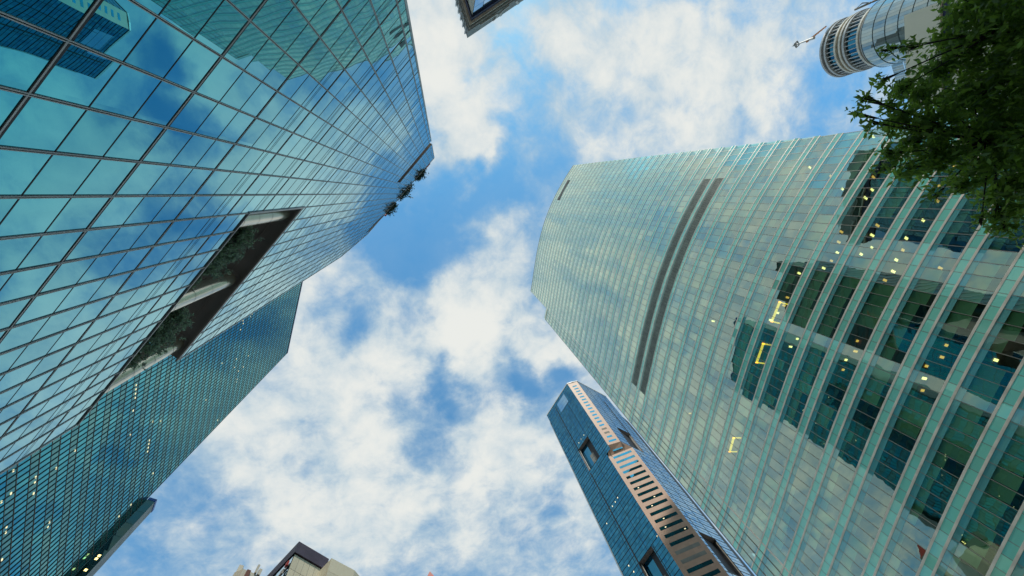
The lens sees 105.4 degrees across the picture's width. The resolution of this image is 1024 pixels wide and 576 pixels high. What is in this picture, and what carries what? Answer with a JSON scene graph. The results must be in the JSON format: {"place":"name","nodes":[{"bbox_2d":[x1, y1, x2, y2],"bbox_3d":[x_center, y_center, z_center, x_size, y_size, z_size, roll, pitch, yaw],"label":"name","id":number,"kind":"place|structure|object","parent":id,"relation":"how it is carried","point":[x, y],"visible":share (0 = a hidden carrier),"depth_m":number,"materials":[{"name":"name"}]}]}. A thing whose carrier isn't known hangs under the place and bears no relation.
{"place":"outdoors","nodes":[
{"label":"outdoors","id":0,"kind":"place"},
{"bbox_2d":[0,282,302,575],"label":"teal glass tower","id":1,"kind":"structure","parent":0,"point":[73,500],"depth_m":88.41,"materials":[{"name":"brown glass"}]},
{"bbox_2d":[455,0,522,37],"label":"crowned office tower","id":2,"kind":"structure","parent":0,"point":[476,16],"depth_m":100.95,"materials":[{"name":"metal"}]},
{"bbox_2d":[94,0,977,575],"label":"sky","id":3,"kind":"structure","parent":0,"point":[403,427],"materials":[{"name":"blue"}]},
{"bbox_2d":[547,380,754,575],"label":"granite blue tower","id":4,"kind":"structure","parent":0,"point":[651,519],"depth_m":211.22,"materials":[{"name":"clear glass"}]},
{"bbox_2d":[613,450,631,458],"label":"strip window","id":5,"kind":"structure","parent":4,"relation":"in","point":[629,451],"depth_m":233.42,"materials":[{"name":"blue glass"}]},
{"bbox_2d":[616,455,634,463],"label":"strip window","id":6,"kind":"structure","parent":4,"relation":"in","point":[632,456],"depth_m":229.27,"materials":[{"name":"blue glass"}]},
{"bbox_2d":[620,459,638,468],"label":"strip window","id":7,"kind":"structure","parent":4,"relation":"in","point":[635,461],"depth_m":225.08,"materials":[{"name":"blue glass"}]},
{"bbox_2d":[623,465,641,473],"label":"strip window","id":8,"kind":"structure","parent":4,"relation":"in","point":[638,466],"depth_m":221.02,"materials":[{"name":"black glass"}]},
{"bbox_2d":[626,470,646,478],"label":"strip window","id":9,"kind":"structure","parent":4,"relation":"in","point":[642,471],"depth_m":216.86,"materials":[{"name":"black glass"}]},
{"bbox_2d":[630,475,649,484],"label":"strip window","id":10,"kind":"structure","parent":4,"relation":"in","point":[645,477],"depth_m":212.79,"materials":[{"name":"black glass"}]},
{"bbox_2d":[633,480,654,489],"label":"strip window","id":11,"kind":"structure","parent":4,"relation":"in","point":[648,483],"depth_m":208.73,"materials":[{"name":"black glass"}]},
{"bbox_2d":[637,486,658,495],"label":"strip window","id":12,"kind":"structure","parent":4,"relation":"in","point":[654,488],"depth_m":204.59,"materials":[{"name":"black glass"}]},
{"bbox_2d":[641,492,662,502],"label":"strip window","id":13,"kind":"structure","parent":4,"relation":"in","point":[659,494],"depth_m":200.44,"materials":[{"name":"black glass"}]},
{"bbox_2d":[646,498,667,508],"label":"strip window","id":14,"kind":"structure","parent":4,"relation":"in","point":[664,500],"depth_m":196.37,"materials":[{"name":"black glass"}]},
{"bbox_2d":[650,505,671,515],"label":"strip window","id":15,"kind":"structure","parent":4,"relation":"in","point":[670,506],"depth_m":192.19,"materials":[{"name":"black glass"}]},
{"bbox_2d":[654,512,677,522],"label":"strip window","id":16,"kind":"structure","parent":4,"relation":"in","point":[674,513],"depth_m":188.15,"materials":[{"name":"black glass"}]},
{"bbox_2d":[659,519,682,530],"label":"strip window","id":17,"kind":"structure","parent":4,"relation":"in","point":[680,520],"depth_m":184.02,"materials":[{"name":"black glass"}]},
{"bbox_2d":[664,526,688,537],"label":"strip window","id":18,"kind":"structure","parent":4,"relation":"in","point":[675,532],"depth_m":179.87,"materials":[{"name":"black glass"}]},
{"bbox_2d":[669,534,694,546],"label":"strip window","id":19,"kind":"structure","parent":4,"relation":"in","point":[690,536],"depth_m":175.74,"materials":[{"name":"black glass"}]},
{"bbox_2d":[675,542,699,554],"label":"strip window","id":20,"kind":"structure","parent":4,"relation":"in","point":[696,544],"depth_m":171.65,"materials":[{"name":"glass"}]},
{"bbox_2d":[680,550,706,563],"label":"strip window","id":21,"kind":"structure","parent":4,"relation":"in","point":[701,553],"depth_m":167.51,"materials":[{"name":"glass"}]},
{"bbox_2d":[687,559,713,572],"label":"strip window","id":22,"kind":"structure","parent":4,"relation":"in","point":[706,563],"depth_m":163.39,"materials":[{"name":"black glass"}]},
{"bbox_2d":[702,569,719,575],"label":"strip window","id":23,"kind":"structure","parent":4,"relation":"in","point":[716,571],"depth_m":159.68,"materials":[{"name":"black glass"}]},
{"bbox_2d":[531,121,1023,575],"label":"green glass tower","id":24,"kind":"structure","parent":0,"point":[800,357],"depth_m":70.12,"materials":[{"name":"glass"}]},
{"bbox_2d":[819,0,1017,106],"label":"round topped tower","id":25,"kind":"structure","parent":0,"point":[849,45],"depth_m":173.78,"materials":[{"name":"metal"}]},
{"bbox_2d":[792,26,826,47],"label":"lattice mast","id":26,"kind":"object","parent":25,"relation":"on","point":[795,44],"visible":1,"depth_m":199.42,"materials":[{"name":"metal"}]},
{"label":"ground","id":27,"kind":"structure","parent":0,"visible":0},
{"bbox_2d":[74,497,156,575],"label":"teal annex block","id":28,"kind":"structure","parent":27,"relation":"on","point":[97,560],"depth_m":91.94,"materials":[{"name":"green glass"}]},
{"bbox_2d":[0,0,434,474],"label":"mirror glass tower","id":29,"kind":"structure","parent":27,"relation":"on","point":[155,155],"depth_m":12.20,"materials":[{"name":"glass"}]},
{"bbox_2d":[122,307,194,373],"bbox_3d":[-19.765,2.855,21.061,4.133,5.186,2.271,-43,-73,2],"label":"terrace tree","id":30,"kind":"object","parent":29,"relation":"on","point":[165,331],"visible":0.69,"depth_m":21.72,"materials":[{"name":"green plant"}]},
{"bbox_2d":[192,226,264,291],"bbox_3d":[-15.687,-1.737,20.714,4.253,5.231,2.178,-42,-73,2],"label":"terrace tree","id":31,"kind":"object","parent":29,"relation":"on","point":[229,252],"visible":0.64,"depth_m":21.47,"materials":[{"name":"green plant"}]},
{"bbox_2d":[386,201,398,215],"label":"roof shrub","id":32,"kind":"object","parent":29,"relation":"on","point":[392,209],"visible":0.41,"depth_m":85.25,"materials":[{"name":"green plant"}]},
{"bbox_2d":[398,184,414,201],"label":"roof shrub","id":33,"kind":"object","parent":29,"relation":"on","point":[406,193],"visible":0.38,"depth_m":86.46,"materials":[{"name":"green plant"}]},
{"bbox_2d":[415,168,428,181],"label":"roof shrub","id":34,"kind":"object","parent":29,"relation":"on","point":[421,176],"visible":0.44,"depth_m":87.17,"materials":[{"name":"green plant"}]},
{"bbox_2d":[233,564,262,575],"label":"cream stepped block","id":35,"kind":"structure","parent":27,"relation":"on","point":[240,571],"depth_m":69.37,"materials":[{"name":"beige concrete"}]},
{"bbox_2d":[267,541,328,575],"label":"beige stone block","id":36,"kind":"structure","parent":27,"relation":"on","point":[300,559],"depth_m":67.22,"materials":[{"name":"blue stone"}]},
{"bbox_2d":[274,554,294,575],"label":"side window","id":37,"kind":"structure","parent":36,"relation":"in","point":[291,558],"depth_m":66.42,"materials":[{"name":"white glass"}]},
{"bbox_2d":[318,558,358,575],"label":"beige stepped wing","id":38,"kind":"structure","parent":36,"relation":"attached to","point":[332,567],"depth_m":67.28,"materials":[{"name":"beige concrete"}]},
{"bbox_2d":[845,0,1023,249],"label":"street tree","id":39,"kind":"object","parent":27,"relation":"on","point":[990,137],"visible":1,"depth_m":7.18,"materials":[{"name":"green plant"}]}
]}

